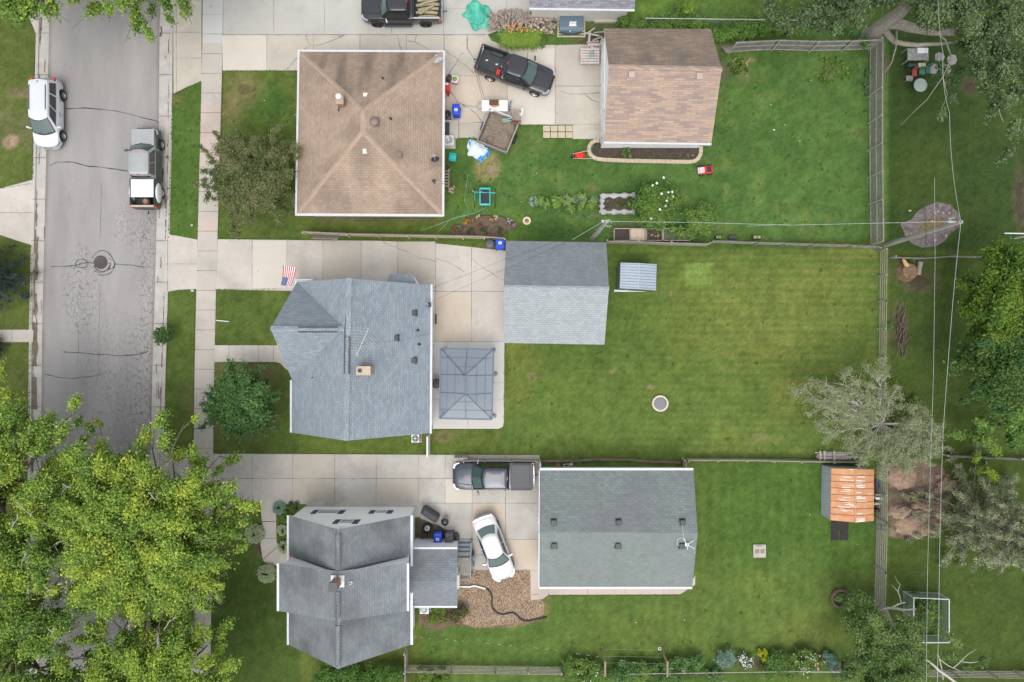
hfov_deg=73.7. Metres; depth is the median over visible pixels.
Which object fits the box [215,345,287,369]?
front walk
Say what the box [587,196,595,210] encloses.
vegetable plant
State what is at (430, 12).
log
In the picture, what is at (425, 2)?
log
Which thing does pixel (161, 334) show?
tree
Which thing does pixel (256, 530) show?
hosta
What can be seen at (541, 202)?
vegetable plant
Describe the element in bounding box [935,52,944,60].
flagstone
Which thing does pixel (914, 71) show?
chair
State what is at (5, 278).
spruce tree
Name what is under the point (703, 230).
shrub
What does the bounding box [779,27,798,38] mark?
shrub
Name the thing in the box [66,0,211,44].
street tree
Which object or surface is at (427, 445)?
vinyl fence
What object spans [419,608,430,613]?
air conditioner
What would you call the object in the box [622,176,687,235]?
shrub
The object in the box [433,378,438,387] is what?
kettle grill
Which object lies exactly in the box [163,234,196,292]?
driveway apron
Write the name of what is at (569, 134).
paver
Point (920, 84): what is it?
glass table
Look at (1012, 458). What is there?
rail fence
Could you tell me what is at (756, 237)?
planter tray
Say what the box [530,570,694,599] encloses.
garage apron
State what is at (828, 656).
shrub
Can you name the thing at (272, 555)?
front walk
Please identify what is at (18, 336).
front walk
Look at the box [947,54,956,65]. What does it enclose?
flagstone
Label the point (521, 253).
overhead wire
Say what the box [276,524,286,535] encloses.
hosta
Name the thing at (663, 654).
trellis post
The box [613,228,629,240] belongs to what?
compost bin
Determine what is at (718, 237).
planter tray
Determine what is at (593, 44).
scrap board
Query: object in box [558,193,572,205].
vegetable plant
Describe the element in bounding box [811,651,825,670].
shrub
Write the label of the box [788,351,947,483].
feathery tree
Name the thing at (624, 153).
plant
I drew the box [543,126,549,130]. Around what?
paver
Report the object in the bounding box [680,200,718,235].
shrub
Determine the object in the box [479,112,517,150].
dirt heap
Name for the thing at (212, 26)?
pavement
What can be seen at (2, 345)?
spruce tree
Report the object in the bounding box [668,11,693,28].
shrub
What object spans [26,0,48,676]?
kerb
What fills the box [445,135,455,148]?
air conditioner
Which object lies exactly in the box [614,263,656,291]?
shed
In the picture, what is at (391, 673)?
hedge
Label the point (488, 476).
pickup truck
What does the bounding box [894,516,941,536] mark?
clay mound
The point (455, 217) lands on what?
garden hose
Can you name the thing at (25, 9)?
street tree
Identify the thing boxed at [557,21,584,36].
pallet
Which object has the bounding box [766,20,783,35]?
shrub
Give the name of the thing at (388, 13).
pickup truck
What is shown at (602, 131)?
door
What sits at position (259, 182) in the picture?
crabapple tree
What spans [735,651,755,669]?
shrub
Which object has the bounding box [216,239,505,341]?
driveway
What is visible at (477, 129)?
stoop slab
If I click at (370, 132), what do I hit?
house
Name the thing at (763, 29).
shrub
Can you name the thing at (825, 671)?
pipe
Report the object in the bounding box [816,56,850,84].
plant
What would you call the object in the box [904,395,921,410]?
plant
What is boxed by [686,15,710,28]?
shrub
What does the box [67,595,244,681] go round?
yellow green tree
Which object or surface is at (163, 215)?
kerb
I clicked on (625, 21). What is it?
shrub
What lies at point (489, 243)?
round bin
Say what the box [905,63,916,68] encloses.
crate
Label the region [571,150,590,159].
wheelbarrow
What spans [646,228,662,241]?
compost bin
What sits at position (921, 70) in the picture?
chair
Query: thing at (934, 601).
plant
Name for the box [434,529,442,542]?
wheeled bin
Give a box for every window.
[310,509,345,513]
[332,519,360,523]
[368,510,393,513]
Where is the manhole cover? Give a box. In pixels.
[94,256,107,268]
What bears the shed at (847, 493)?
on the ground
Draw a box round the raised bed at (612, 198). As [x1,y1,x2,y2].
[599,192,635,214]
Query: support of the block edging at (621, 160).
on the ground
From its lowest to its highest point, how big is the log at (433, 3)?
0.279 m
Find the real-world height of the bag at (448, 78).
0.686 m
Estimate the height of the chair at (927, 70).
0.800 m
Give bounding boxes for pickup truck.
[124,128,164,213]
[361,0,446,27]
[453,459,537,495]
[474,44,554,96]
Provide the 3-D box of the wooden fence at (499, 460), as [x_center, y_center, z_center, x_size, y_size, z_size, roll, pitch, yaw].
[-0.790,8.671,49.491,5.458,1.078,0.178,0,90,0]
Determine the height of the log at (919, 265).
0.500 m
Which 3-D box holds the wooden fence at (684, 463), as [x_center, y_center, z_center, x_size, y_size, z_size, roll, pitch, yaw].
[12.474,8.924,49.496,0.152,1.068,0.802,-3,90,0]
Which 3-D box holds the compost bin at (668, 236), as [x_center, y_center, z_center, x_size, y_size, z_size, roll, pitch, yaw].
[11.947,-7.729,49.745,1.973,0.510,0.913,0,90,0]
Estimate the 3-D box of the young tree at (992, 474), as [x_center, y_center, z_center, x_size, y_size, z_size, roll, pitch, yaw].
[33.353,8.562,48.438,2.501,3.218,2.561,-41,90,0]
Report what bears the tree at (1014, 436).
on the ground
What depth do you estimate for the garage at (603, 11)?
47.39 m
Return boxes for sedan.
[473,512,514,581]
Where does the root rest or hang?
on the ground
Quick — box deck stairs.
[457,539,472,580]
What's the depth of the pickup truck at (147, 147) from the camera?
48.75 m
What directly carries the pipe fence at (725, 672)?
on the ground
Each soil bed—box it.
[418,518,445,538]
[450,216,515,236]
[592,142,698,158]
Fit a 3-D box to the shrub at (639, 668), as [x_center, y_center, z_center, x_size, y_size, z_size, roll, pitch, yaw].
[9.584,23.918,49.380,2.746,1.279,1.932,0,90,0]
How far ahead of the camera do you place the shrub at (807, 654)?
49.19 m
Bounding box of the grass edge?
[0,44,694,596]
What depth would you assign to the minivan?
48.78 m
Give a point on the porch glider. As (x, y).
(484, 198)
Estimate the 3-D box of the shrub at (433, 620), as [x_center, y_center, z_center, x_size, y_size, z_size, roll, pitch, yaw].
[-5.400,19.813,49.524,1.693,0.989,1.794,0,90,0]
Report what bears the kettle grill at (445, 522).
on the driveway at (419, 482)
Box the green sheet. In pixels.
[589,51,593,57]
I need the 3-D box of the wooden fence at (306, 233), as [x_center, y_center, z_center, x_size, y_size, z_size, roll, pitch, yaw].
[-7.761,-7.563,49.415,14.585,1.230,0.231,2,90,0]
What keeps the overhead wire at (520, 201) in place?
attached to the utility pole at (597, 231)
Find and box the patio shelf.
[901,48,928,64]
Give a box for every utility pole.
[589,220,611,241]
[883,217,962,247]
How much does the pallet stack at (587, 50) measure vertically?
0.578 m
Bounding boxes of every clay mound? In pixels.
[888,465,917,488]
[888,504,910,518]
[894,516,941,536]
[911,501,944,512]
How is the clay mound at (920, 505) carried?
on the ground
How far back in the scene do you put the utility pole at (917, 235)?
45.30 m
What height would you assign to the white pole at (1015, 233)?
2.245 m
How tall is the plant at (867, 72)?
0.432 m
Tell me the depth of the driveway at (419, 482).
49.98 m
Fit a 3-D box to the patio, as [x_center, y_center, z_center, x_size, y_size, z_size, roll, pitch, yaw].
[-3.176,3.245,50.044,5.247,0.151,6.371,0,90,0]
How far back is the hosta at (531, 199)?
49.72 m
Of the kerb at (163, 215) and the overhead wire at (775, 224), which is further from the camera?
the kerb at (163, 215)
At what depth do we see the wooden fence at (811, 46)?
49.02 m
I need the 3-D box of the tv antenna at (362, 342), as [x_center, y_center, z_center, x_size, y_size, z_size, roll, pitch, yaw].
[-9.094,0.131,43.193,2.361,1.615,1.953,0,90,0]
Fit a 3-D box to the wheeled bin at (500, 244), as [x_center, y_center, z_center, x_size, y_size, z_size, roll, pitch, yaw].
[-0.850,-6.949,49.457,0.660,1.086,0.778,0,90,0]
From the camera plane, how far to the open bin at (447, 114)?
49.27 m
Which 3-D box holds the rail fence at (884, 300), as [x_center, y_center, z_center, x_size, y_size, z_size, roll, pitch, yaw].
[26.786,0.888,49.450,0.162,1.150,15.061,0,90,0]
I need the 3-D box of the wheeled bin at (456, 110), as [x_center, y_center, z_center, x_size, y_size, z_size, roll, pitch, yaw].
[-4.019,-16.663,49.457,0.580,1.086,0.778,0,90,0]
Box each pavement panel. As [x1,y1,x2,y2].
[198,218,217,234]
[200,102,220,161]
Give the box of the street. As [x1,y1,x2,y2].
[39,0,159,681]
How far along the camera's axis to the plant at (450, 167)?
49.71 m
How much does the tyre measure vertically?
0.270 m
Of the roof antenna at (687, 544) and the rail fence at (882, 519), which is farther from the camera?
the rail fence at (882, 519)
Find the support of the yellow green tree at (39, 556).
on the ground
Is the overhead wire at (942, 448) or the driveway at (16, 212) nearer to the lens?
the overhead wire at (942, 448)
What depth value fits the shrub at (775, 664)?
49.14 m
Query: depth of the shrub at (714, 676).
49.50 m
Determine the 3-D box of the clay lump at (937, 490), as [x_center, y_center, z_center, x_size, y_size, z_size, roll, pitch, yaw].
[31.114,10.947,49.904,0.742,0.349,0.535,0,90,0]
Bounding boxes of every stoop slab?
[459,124,472,136]
[474,124,481,135]
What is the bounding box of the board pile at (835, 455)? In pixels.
[815,451,852,460]
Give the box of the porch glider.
[474,187,495,207]
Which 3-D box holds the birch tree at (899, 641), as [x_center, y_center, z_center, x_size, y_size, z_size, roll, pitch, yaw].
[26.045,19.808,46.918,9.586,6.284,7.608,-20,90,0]
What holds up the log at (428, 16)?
in the pickup truck at (388, 13)
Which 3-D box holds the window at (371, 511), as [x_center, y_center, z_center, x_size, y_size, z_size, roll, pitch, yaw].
[-9.285,12.103,48.400,1.640,0.900,0.090,0,90,0]
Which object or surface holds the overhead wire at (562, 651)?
attached to the house at (356, 584)
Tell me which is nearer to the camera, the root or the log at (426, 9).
the log at (426, 9)
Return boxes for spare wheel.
[140,197,150,204]
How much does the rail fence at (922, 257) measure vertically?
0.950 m
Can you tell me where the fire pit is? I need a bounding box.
[652,395,667,411]
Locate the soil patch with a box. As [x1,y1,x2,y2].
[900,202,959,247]
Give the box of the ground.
[0,0,1023,681]
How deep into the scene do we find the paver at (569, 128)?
49.96 m
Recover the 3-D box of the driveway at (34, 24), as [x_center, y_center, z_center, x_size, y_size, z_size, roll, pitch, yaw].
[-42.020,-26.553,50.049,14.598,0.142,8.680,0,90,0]
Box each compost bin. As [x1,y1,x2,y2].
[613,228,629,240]
[630,228,645,240]
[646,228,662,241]
[662,228,689,241]
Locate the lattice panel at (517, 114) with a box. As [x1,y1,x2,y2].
[512,108,521,120]
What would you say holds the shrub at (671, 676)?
on the ground
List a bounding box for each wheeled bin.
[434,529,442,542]
[445,529,453,542]
[452,104,460,117]
[496,239,504,250]
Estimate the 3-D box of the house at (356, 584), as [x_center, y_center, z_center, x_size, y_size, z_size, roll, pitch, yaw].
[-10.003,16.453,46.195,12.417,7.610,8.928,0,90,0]
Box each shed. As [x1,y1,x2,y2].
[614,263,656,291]
[821,465,873,521]
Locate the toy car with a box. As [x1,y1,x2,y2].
[697,164,712,175]
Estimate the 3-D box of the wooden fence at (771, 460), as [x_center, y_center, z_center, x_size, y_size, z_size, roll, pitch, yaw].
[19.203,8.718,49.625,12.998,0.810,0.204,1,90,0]
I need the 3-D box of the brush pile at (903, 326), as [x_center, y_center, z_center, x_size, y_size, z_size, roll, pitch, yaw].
[28.657,-1.020,49.779,1.266,0.404,4.523,0,90,0]
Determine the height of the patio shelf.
0.845 m
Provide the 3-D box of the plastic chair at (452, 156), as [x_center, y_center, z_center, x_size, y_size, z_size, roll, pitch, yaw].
[-4.311,-13.382,49.735,0.510,0.530,0.610,8,90,0]
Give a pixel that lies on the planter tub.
(455, 80)
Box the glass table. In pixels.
[910,78,926,92]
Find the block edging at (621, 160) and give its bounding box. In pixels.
[587,139,702,163]
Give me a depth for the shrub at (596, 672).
49.13 m
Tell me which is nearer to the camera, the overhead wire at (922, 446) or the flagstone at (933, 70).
the overhead wire at (922, 446)
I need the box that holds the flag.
[279,265,295,286]
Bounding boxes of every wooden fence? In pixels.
[302,231,505,241]
[403,646,407,681]
[463,458,538,462]
[605,239,710,245]
[681,457,686,467]
[685,458,865,463]
[711,240,881,249]
[728,39,881,53]
[867,37,884,245]
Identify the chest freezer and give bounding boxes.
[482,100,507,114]
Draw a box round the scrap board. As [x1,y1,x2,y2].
[589,43,598,45]
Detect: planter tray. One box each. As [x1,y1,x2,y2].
[715,235,721,239]
[728,235,736,239]
[752,235,760,239]
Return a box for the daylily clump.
[494,22,546,51]
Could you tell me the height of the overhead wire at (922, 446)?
0.319 m
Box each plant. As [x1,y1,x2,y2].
[279,510,287,527]
[286,501,298,511]
[445,161,452,169]
[536,195,549,210]
[537,39,545,48]
[550,193,560,208]
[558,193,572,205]
[565,196,577,212]
[577,192,585,211]
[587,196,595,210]
[621,147,631,157]
[727,59,749,74]
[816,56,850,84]
[863,68,869,95]
[884,322,893,329]
[887,378,898,396]
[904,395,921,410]
[904,591,925,613]
[926,599,942,611]
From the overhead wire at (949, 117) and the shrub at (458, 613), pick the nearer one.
the overhead wire at (949, 117)
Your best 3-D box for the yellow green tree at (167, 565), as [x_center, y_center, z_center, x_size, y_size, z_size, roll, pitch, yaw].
[-22.403,11.907,44.484,15.538,11.233,16.247,0,90,0]
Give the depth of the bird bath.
49.45 m
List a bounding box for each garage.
[504,241,608,344]
[529,0,634,22]
[537,459,697,588]
[600,28,721,147]
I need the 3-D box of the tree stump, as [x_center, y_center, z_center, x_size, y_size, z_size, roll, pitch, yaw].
[28.884,-5.133,49.558,1.519,0.884,1.622,0,90,0]
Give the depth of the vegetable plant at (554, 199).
49.42 m
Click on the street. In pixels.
(97, 333)
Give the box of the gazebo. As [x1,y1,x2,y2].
[439,347,494,419]
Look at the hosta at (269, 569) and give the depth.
49.61 m
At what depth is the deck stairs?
49.23 m
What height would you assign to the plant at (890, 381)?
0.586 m
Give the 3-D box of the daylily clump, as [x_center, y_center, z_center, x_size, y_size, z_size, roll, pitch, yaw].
[0.651,-22.087,49.451,4.061,0.898,2.282,0,90,0]
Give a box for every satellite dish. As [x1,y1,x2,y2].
[431,154,438,161]
[434,55,442,63]
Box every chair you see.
[449,152,456,161]
[909,67,919,77]
[917,66,927,75]
[925,64,933,74]
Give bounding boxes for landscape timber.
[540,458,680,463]
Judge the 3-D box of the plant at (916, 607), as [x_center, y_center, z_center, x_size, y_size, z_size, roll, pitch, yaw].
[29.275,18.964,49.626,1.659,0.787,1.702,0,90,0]
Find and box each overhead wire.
[418,637,723,681]
[433,224,598,287]
[436,223,602,299]
[443,183,600,219]
[609,221,956,224]
[918,259,925,656]
[926,178,934,678]
[937,224,960,681]
[938,10,960,219]
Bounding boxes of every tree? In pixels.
[0,0,116,31]
[0,244,39,313]
[0,335,12,356]
[0,357,150,599]
[0,565,142,681]
[11,404,263,660]
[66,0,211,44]
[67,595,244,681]
[151,324,173,347]
[188,121,303,239]
[195,356,281,443]
[676,0,694,13]
[759,0,1023,167]
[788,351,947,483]
[833,577,989,681]
[900,443,1023,576]
[941,327,1023,420]
[947,399,1023,453]
[955,235,1023,353]
[972,447,1002,482]
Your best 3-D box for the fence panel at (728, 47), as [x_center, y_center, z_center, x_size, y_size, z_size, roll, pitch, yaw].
[16.500,-21.270,49.450,2.450,1.165,1.052,-6,90,0]
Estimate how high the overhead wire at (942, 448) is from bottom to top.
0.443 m
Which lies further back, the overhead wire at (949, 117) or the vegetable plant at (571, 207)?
the vegetable plant at (571, 207)
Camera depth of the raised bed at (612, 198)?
49.69 m
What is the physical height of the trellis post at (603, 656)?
2.030 m
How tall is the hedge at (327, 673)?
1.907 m
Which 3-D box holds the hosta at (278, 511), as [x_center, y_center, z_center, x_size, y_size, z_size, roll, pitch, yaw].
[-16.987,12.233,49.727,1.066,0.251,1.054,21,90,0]
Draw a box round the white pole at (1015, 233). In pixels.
[1004,233,1023,238]
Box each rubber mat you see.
[831,521,838,540]
[840,521,848,540]
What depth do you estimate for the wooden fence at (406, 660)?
49.19 m
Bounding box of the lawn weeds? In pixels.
[167,53,1010,662]
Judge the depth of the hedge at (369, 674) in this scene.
48.78 m
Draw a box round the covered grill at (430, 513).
[420,505,439,522]
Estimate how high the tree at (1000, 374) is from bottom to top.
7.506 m
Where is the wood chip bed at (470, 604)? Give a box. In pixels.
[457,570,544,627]
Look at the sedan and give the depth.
48.95 m
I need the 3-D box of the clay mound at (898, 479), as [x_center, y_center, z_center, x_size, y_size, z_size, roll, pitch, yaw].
[28.496,9.949,50.002,2.495,0.875,1.876,0,90,0]
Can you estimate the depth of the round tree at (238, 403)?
46.44 m
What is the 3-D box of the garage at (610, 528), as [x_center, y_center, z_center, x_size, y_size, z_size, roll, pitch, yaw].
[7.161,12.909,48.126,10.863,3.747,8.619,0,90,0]
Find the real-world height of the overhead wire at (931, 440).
0.319 m
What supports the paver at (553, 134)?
on the ground
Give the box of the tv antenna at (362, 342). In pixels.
[347,327,372,358]
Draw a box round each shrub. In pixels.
[412,664,448,681]
[426,608,448,625]
[449,602,469,624]
[559,654,588,681]
[576,656,607,681]
[605,657,634,681]
[614,15,641,28]
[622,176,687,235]
[629,659,662,681]
[637,14,657,28]
[647,658,681,681]
[653,15,672,28]
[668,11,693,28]
[668,224,685,242]
[668,654,705,676]
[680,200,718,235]
[683,225,712,240]
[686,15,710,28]
[704,668,723,681]
[708,20,734,44]
[712,649,737,669]
[731,12,751,41]
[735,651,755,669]
[746,12,770,39]
[757,648,768,662]
[759,647,802,681]
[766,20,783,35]
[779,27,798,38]
[789,648,816,677]
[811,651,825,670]
[821,650,839,670]
[823,25,869,51]
[832,661,855,681]
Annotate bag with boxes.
[445,74,451,82]
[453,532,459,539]
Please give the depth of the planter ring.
49.78 m
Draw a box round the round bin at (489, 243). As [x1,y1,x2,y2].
[485,239,494,248]
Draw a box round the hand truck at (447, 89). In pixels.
[445,83,450,96]
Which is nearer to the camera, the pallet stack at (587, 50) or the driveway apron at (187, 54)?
the pallet stack at (587, 50)
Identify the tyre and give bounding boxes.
[422,523,431,532]
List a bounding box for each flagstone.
[930,64,938,73]
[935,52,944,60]
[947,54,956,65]
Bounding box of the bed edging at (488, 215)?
[467,215,515,227]
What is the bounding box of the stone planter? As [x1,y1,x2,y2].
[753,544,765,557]
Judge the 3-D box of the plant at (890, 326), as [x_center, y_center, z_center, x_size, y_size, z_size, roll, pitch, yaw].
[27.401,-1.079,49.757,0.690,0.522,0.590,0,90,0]
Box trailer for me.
[477,101,519,153]
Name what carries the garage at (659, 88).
on the ground
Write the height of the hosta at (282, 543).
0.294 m
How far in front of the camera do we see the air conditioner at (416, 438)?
49.30 m
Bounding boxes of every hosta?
[245,523,264,543]
[256,564,276,583]
[272,501,286,514]
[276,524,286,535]
[276,540,286,554]
[527,196,537,206]
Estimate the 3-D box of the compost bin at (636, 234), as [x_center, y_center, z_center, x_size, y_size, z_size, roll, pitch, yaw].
[9.142,-7.729,49.745,1.149,0.510,0.913,0,90,0]
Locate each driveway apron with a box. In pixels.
[160,452,192,482]
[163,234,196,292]
[173,0,201,92]
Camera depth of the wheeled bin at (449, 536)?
48.95 m
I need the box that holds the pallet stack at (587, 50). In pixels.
[580,48,598,63]
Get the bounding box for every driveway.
[0,179,34,244]
[29,13,37,36]
[213,454,538,569]
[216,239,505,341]
[223,0,530,33]
[223,34,600,138]
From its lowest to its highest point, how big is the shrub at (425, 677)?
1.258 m
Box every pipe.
[460,585,546,621]
[810,671,841,671]
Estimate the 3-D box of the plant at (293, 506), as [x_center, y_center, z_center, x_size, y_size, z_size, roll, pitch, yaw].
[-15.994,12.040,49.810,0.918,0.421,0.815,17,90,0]
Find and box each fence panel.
[311,234,339,239]
[720,43,759,52]
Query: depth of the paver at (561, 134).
49.96 m
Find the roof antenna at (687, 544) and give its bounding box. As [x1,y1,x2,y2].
[677,525,694,549]
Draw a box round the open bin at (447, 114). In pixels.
[445,110,450,119]
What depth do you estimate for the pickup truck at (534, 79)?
48.83 m
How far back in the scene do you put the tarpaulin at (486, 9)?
49.82 m
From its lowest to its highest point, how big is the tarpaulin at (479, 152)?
0.312 m
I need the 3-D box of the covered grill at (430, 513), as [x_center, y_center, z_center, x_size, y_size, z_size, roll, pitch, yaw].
[-5.912,12.521,49.445,1.380,1.110,0.520,34,90,0]
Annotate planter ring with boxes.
[830,589,847,608]
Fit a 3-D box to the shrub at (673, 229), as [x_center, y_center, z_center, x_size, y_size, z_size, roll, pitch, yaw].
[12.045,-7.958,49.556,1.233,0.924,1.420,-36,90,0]
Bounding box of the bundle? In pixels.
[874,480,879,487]
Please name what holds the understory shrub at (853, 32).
on the ground
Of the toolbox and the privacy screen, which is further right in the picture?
the toolbox
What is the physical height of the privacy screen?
1.000 m
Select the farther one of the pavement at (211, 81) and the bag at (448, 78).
the pavement at (211, 81)
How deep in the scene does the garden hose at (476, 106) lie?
49.94 m
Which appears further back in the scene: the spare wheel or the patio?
the patio
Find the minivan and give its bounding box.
[26,76,66,148]
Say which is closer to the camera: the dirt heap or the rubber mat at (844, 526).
the dirt heap
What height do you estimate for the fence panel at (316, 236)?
0.892 m
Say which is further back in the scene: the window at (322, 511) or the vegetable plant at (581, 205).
the vegetable plant at (581, 205)
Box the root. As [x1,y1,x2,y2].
[897,505,917,514]
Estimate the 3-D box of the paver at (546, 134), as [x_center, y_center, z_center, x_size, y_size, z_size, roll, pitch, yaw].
[2.526,-15.079,49.980,0.500,0.045,0.410,0,90,0]
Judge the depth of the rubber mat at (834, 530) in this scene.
49.97 m
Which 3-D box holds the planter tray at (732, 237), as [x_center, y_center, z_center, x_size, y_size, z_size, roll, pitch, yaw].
[16.105,-7.579,49.890,0.600,0.220,0.300,0,90,0]
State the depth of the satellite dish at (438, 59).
46.85 m
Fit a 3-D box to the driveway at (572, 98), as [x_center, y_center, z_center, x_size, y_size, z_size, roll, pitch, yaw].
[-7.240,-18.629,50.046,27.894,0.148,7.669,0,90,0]
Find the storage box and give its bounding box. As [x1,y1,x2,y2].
[560,16,583,35]
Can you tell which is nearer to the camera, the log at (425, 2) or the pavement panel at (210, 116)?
the log at (425, 2)
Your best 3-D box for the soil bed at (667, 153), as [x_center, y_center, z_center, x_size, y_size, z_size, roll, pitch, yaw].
[9.762,-13.966,49.995,7.768,0.110,1.156,1,90,0]
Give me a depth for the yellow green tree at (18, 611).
41.61 m
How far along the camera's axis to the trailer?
49.04 m
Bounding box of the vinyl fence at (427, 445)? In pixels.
[426,434,429,456]
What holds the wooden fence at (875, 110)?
on the ground
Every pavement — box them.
[191,43,222,674]
[202,0,222,42]
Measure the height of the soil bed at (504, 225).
0.100 m
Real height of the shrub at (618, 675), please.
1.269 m
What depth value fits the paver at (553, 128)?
49.96 m
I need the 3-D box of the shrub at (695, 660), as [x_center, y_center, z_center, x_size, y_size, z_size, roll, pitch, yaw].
[12.700,23.128,49.398,2.254,1.243,1.948,38,90,0]
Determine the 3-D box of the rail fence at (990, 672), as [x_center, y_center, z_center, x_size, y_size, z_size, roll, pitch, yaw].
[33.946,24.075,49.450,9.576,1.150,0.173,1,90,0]
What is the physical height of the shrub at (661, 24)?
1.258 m
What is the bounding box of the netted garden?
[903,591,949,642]
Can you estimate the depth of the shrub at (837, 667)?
49.53 m
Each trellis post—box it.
[601,646,605,676]
[660,646,667,676]
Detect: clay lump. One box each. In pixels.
[932,487,942,493]
[948,480,956,487]
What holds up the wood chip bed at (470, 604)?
on the ground
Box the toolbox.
[489,100,498,104]
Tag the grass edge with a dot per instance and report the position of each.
(272, 238)
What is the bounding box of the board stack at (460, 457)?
[454,454,467,462]
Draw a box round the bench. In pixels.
[904,75,912,81]
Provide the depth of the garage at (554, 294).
46.52 m
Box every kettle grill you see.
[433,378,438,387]
[441,515,448,528]
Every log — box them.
[416,2,439,6]
[416,10,437,14]
[418,0,436,6]
[418,7,438,10]
[419,5,433,14]
[419,15,439,16]
[917,261,922,274]
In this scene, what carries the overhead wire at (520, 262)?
attached to the utility pole at (597, 231)
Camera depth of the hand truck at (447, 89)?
49.16 m
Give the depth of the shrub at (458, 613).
49.33 m
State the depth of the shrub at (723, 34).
49.13 m
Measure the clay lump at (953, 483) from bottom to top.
0.389 m
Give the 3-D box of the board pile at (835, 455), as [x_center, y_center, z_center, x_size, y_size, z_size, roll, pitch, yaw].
[23.509,8.337,49.742,2.768,0.355,0.703,0,90,0]
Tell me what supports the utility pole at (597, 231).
on the ground
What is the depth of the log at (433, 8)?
49.09 m
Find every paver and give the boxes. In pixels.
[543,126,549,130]
[543,132,549,137]
[551,126,556,130]
[551,132,556,137]
[558,126,564,130]
[558,132,564,137]
[566,126,572,130]
[566,132,572,137]
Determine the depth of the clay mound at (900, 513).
49.70 m
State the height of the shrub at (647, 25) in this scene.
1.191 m
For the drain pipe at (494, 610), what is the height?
0.150 m
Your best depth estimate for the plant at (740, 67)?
49.72 m
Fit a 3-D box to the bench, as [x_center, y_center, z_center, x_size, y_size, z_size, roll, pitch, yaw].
[28.956,-19.147,49.835,0.500,0.330,0.400,0,90,0]
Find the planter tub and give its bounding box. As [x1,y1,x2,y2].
[451,75,458,84]
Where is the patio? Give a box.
[433,342,503,428]
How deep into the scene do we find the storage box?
49.23 m
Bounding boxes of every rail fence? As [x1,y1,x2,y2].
[406,663,561,674]
[873,464,887,611]
[876,248,887,457]
[889,254,981,258]
[915,669,1023,677]
[941,453,1023,459]
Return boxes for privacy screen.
[457,571,459,588]
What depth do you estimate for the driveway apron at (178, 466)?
49.98 m
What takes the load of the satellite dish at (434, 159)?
on the house at (370, 132)
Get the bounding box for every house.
[270,274,437,440]
[277,507,459,668]
[295,50,444,216]
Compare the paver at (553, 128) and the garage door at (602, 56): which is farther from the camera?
the paver at (553, 128)
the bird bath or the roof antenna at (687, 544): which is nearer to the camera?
the roof antenna at (687, 544)
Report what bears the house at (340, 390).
on the ground
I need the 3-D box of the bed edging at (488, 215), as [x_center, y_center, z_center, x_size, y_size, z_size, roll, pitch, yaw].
[-1.515,-8.925,49.953,3.876,0.100,0.684,11,90,0]
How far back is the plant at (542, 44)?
49.66 m
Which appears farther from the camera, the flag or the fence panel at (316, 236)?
the fence panel at (316, 236)
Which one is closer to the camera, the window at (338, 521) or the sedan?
the window at (338, 521)
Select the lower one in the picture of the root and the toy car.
the root
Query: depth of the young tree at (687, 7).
48.08 m
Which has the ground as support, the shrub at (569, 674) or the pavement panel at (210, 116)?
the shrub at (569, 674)
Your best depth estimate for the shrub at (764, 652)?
49.53 m
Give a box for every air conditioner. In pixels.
[411,434,421,442]
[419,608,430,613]
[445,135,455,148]
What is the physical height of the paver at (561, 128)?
0.045 m
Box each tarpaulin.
[462,0,491,30]
[467,139,490,162]
[470,2,482,24]
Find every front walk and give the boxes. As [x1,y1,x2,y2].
[0,330,33,341]
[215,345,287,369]
[260,501,301,565]
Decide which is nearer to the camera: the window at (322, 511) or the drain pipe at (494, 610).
the window at (322, 511)
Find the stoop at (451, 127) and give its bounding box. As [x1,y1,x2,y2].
[445,120,457,138]
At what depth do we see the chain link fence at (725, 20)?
48.88 m
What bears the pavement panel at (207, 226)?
on the pavement at (211, 81)
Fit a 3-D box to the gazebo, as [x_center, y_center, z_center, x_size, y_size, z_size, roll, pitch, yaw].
[-3.176,2.997,48.347,3.925,3.295,5.077,0,90,0]
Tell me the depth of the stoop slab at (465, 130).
49.96 m
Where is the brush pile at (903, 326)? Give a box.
[896,296,912,357]
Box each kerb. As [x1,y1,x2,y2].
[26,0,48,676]
[147,0,172,663]
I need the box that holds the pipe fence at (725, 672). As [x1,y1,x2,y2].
[630,667,808,674]
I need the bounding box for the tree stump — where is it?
[896,259,917,281]
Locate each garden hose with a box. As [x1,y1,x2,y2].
[420,176,487,232]
[463,101,480,110]
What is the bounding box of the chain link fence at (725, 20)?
[644,18,801,27]
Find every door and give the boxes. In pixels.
[600,43,604,117]
[600,122,604,142]
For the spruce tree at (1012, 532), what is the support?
on the ground
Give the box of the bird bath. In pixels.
[523,217,530,224]
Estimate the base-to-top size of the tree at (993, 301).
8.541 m
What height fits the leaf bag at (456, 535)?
0.660 m
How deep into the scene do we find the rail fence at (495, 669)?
49.30 m
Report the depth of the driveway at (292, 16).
49.98 m
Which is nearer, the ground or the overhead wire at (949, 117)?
the overhead wire at (949, 117)
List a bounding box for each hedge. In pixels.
[311,662,358,681]
[343,661,384,681]
[375,664,408,681]
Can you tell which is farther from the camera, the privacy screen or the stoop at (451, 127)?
the stoop at (451, 127)
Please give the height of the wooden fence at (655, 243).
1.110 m

